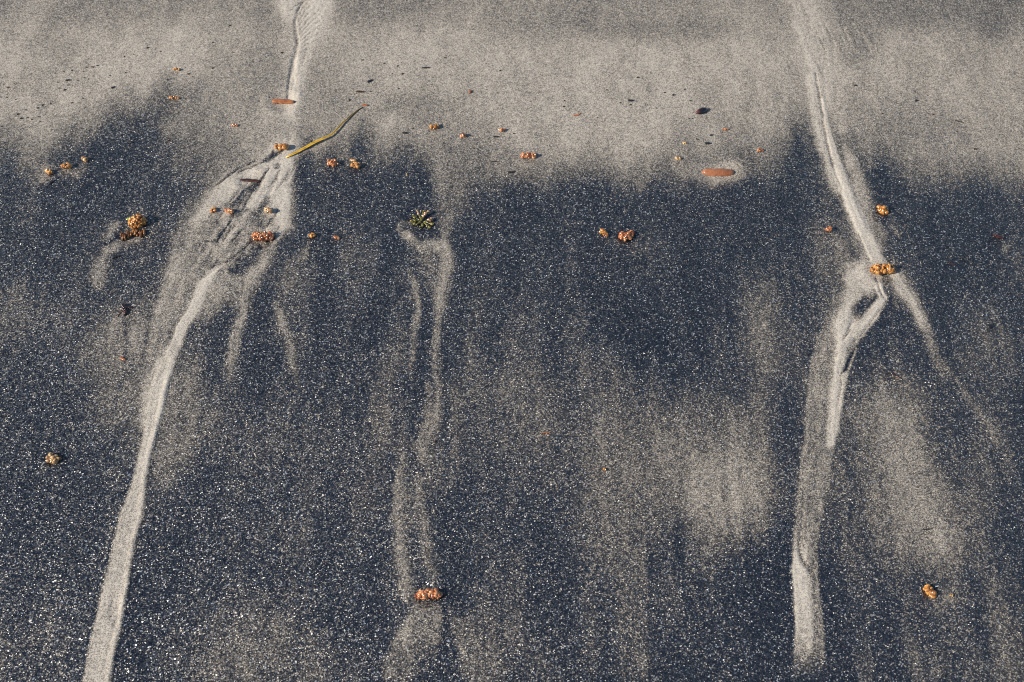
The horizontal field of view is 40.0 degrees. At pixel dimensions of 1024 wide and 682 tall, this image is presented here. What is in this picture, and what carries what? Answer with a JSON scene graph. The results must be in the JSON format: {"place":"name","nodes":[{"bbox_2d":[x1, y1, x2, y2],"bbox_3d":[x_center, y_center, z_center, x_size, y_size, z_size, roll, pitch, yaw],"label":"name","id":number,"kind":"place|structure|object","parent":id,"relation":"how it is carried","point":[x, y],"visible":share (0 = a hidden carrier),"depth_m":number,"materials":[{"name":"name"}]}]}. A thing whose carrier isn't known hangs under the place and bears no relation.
{"place":"outdoors","nodes":[
{"label":"outdoors","id":0,"kind":"place"},
{"bbox_2d":[117,303,133,316],"bbox_3d":[-0.307,-0.024,1.117,0.010,0.003,0.013,8,52,6],"label":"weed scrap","id":1,"kind":"object","parent":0,"point":[124,307],"visible":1,"depth_m":1.12,"materials":[{"name":"plant"}]},
{"bbox_2d":[0,0,1023,681],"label":"beach sand","id":2,"kind":"structure","parent":0,"point":[256,472],"depth_m":1.10,"materials":[{"name":"grey sand"}]},
{"bbox_2d":[45,169,52,174],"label":"egg clump","id":3,"kind":"object","parent":2,"relation":"on","point":[48,172],"visible":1,"depth_m":1.21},
{"bbox_2d":[45,452,60,463],"bbox_3d":[-0.336,0.086,1.032,0.012,0.008,0.010,0,52,0],"label":"egg clump","id":4,"kind":"object","parent":2,"relation":"on","point":[52,458],"visible":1,"depth_m":1.03,"materials":[{"name":"beige"}]},
{"bbox_2d":[60,162,72,168],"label":"egg clump","id":5,"kind":"object","parent":2,"relation":"on","point":[67,165],"visible":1,"depth_m":1.21,"materials":[{"name":"orange"}]},
{"bbox_2d":[81,156,88,161],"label":"egg clump","id":6,"kind":"object","parent":2,"relation":"on","point":[84,159],"visible":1,"depth_m":1.22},
{"bbox_2d":[120,213,147,240],"bbox_3d":[-0.315,-0.094,1.172,0.021,0.014,0.028,0,52,0],"label":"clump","id":7,"kind":"object","parent":2,"relation":"on","point":[137,220],"visible":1,"depth_m":1.17,"materials":[{"name":"orange plant"}]},
{"bbox_2d":[210,207,216,212],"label":"egg clump","id":8,"kind":"object","parent":2,"relation":"on","point":[213,209],"visible":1,"depth_m":1.18,"materials":[{"name":"orange"}]},
{"bbox_2d":[224,208,233,213],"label":"egg clump","id":9,"kind":"object","parent":2,"relation":"on","point":[229,210],"visible":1,"depth_m":1.18,"materials":[{"name":"orange"}]},
{"bbox_2d":[240,178,259,181],"bbox_3d":[-0.225,-0.138,1.208,0.018,0.002,0.004,3,52,3],"label":"wood chip","id":10,"kind":"object","parent":2,"relation":"on","point":[248,180],"visible":1,"depth_m":1.21,"materials":[{"name":"brown wood"}]},
{"bbox_2d":[251,231,274,242],"bbox_3d":[-0.206,-0.086,1.166,0.020,0.009,0.010,0,52,0],"label":"egg clump","id":11,"kind":"object","parent":2,"relation":"on","point":[264,236],"visible":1,"depth_m":1.16,"materials":[{"name":"orange"}]},
{"bbox_2d":[264,207,272,213],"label":"egg clump","id":12,"kind":"object","parent":2,"relation":"on","point":[268,210],"visible":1,"depth_m":1.18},
{"bbox_2d":[274,143,289,150],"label":"egg clump","id":13,"kind":"object","parent":2,"relation":"on","point":[281,147],"visible":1,"depth_m":1.23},
{"bbox_2d":[272,99,293,103],"bbox_3d":[-0.206,-0.216,1.268,0.020,0.004,0.005,3,52,3],"label":"wood chip","id":14,"kind":"object","parent":2,"relation":"on","point":[284,101],"visible":1,"depth_m":1.27,"materials":[{"name":"brown wood"}]},
{"bbox_2d":[308,232,315,237],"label":"egg clump","id":15,"kind":"object","parent":2,"relation":"on","point":[312,235],"visible":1,"depth_m":1.17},
{"bbox_2d":[286,107,362,157],"bbox_3d":[-0.162,-0.183,1.242,0.009,0.003,0.091,37,61,25],"label":"grass blade","id":16,"kind":"object","parent":2,"relation":"on","point":[316,141],"depth_m":1.24,"materials":[{"name":"yellow plant"}]},
{"bbox_2d":[327,159,338,166],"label":"egg clump","id":17,"kind":"object","parent":2,"relation":"on","point":[332,162],"visible":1,"depth_m":1.22,"materials":[{"name":"orange"}]},
{"bbox_2d":[350,162,360,168],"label":"egg clump","id":18,"kind":"object","parent":2,"relation":"on","point":[357,165],"visible":1,"depth_m":1.22,"materials":[{"name":"orange"}]},
{"bbox_2d":[410,209,433,228],"bbox_3d":[-0.075,-0.102,1.178,0.023,0.005,0.020,24,56,18],"label":"seaweed sprig","id":19,"kind":"object","parent":2,"relation":"on","point":[424,214],"visible":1,"depth_m":1.18,"materials":[{"name":"green plant"}]},
{"bbox_2d":[414,588,442,599],"bbox_3d":[-0.057,0.173,0.963,0.020,0.008,0.009,0,52,0],"label":"egg clump","id":20,"kind":"object","parent":2,"relation":"on","point":[432,593],"visible":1,"depth_m":0.96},
{"bbox_2d":[429,124,439,129],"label":"egg clump","id":21,"kind":"object","parent":2,"relation":"on","point":[433,126],"visible":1,"depth_m":1.25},
{"bbox_2d":[520,152,535,158],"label":"egg clump","id":22,"kind":"object","parent":2,"relation":"on","point":[529,155],"visible":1,"depth_m":1.22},
{"bbox_2d":[599,228,607,236],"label":"egg clump","id":23,"kind":"object","parent":2,"relation":"on","point":[603,232],"visible":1,"depth_m":1.17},
{"bbox_2d":[618,230,634,240],"bbox_3d":[0.096,-0.087,1.167,0.015,0.007,0.010,-14,53,-11],"label":"egg clump","id":24,"kind":"object","parent":2,"relation":"on","point":[624,236],"visible":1,"depth_m":1.17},
{"bbox_2d":[695,107,707,113],"bbox_3d":[0.170,-0.206,1.260,0.013,0.006,0.007,-21,55,-16],"label":"mussel shell","id":25,"kind":"object","parent":2,"relation":"on","point":[701,110],"visible":1,"depth_m":1.26},
{"bbox_2d":[701,168,734,175],"bbox_3d":[0.178,-0.145,1.214,0.029,0.006,0.008,2,52,1],"label":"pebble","id":26,"kind":"object","parent":2,"relation":"on","point":[717,172],"visible":1,"depth_m":1.21,"materials":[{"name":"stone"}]},
{"bbox_2d":[825,226,831,230],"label":"egg clump","id":27,"kind":"object","parent":2,"relation":"on","point":[829,228],"visible":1,"depth_m":1.17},
{"bbox_2d":[876,204,888,214],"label":"egg clump","id":28,"kind":"object","parent":2,"relation":"on","point":[882,209],"visible":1,"depth_m":1.18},
{"bbox_2d":[870,263,896,274],"bbox_3d":[0.302,-0.058,1.143,0.023,0.010,0.012,0,52,0],"label":"egg clump","id":29,"kind":"object","parent":2,"relation":"on","point":[881,268],"visible":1,"depth_m":1.14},
{"bbox_2d":[923,584,936,597],"bbox_3d":[0.286,0.172,0.965,0.009,0.006,0.011,0,52,0],"label":"egg clump","id":30,"kind":"object","parent":2,"relation":"on","point":[928,589],"visible":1,"depth_m":0.96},
{"bbox_2d":[992,233,1003,238],"bbox_3d":[0.403,-0.087,1.167,0.009,0.003,0.004,21,55,16],"label":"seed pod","id":31,"kind":"object","parent":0,"point":[997,236],"visible":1,"depth_m":1.17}
]}

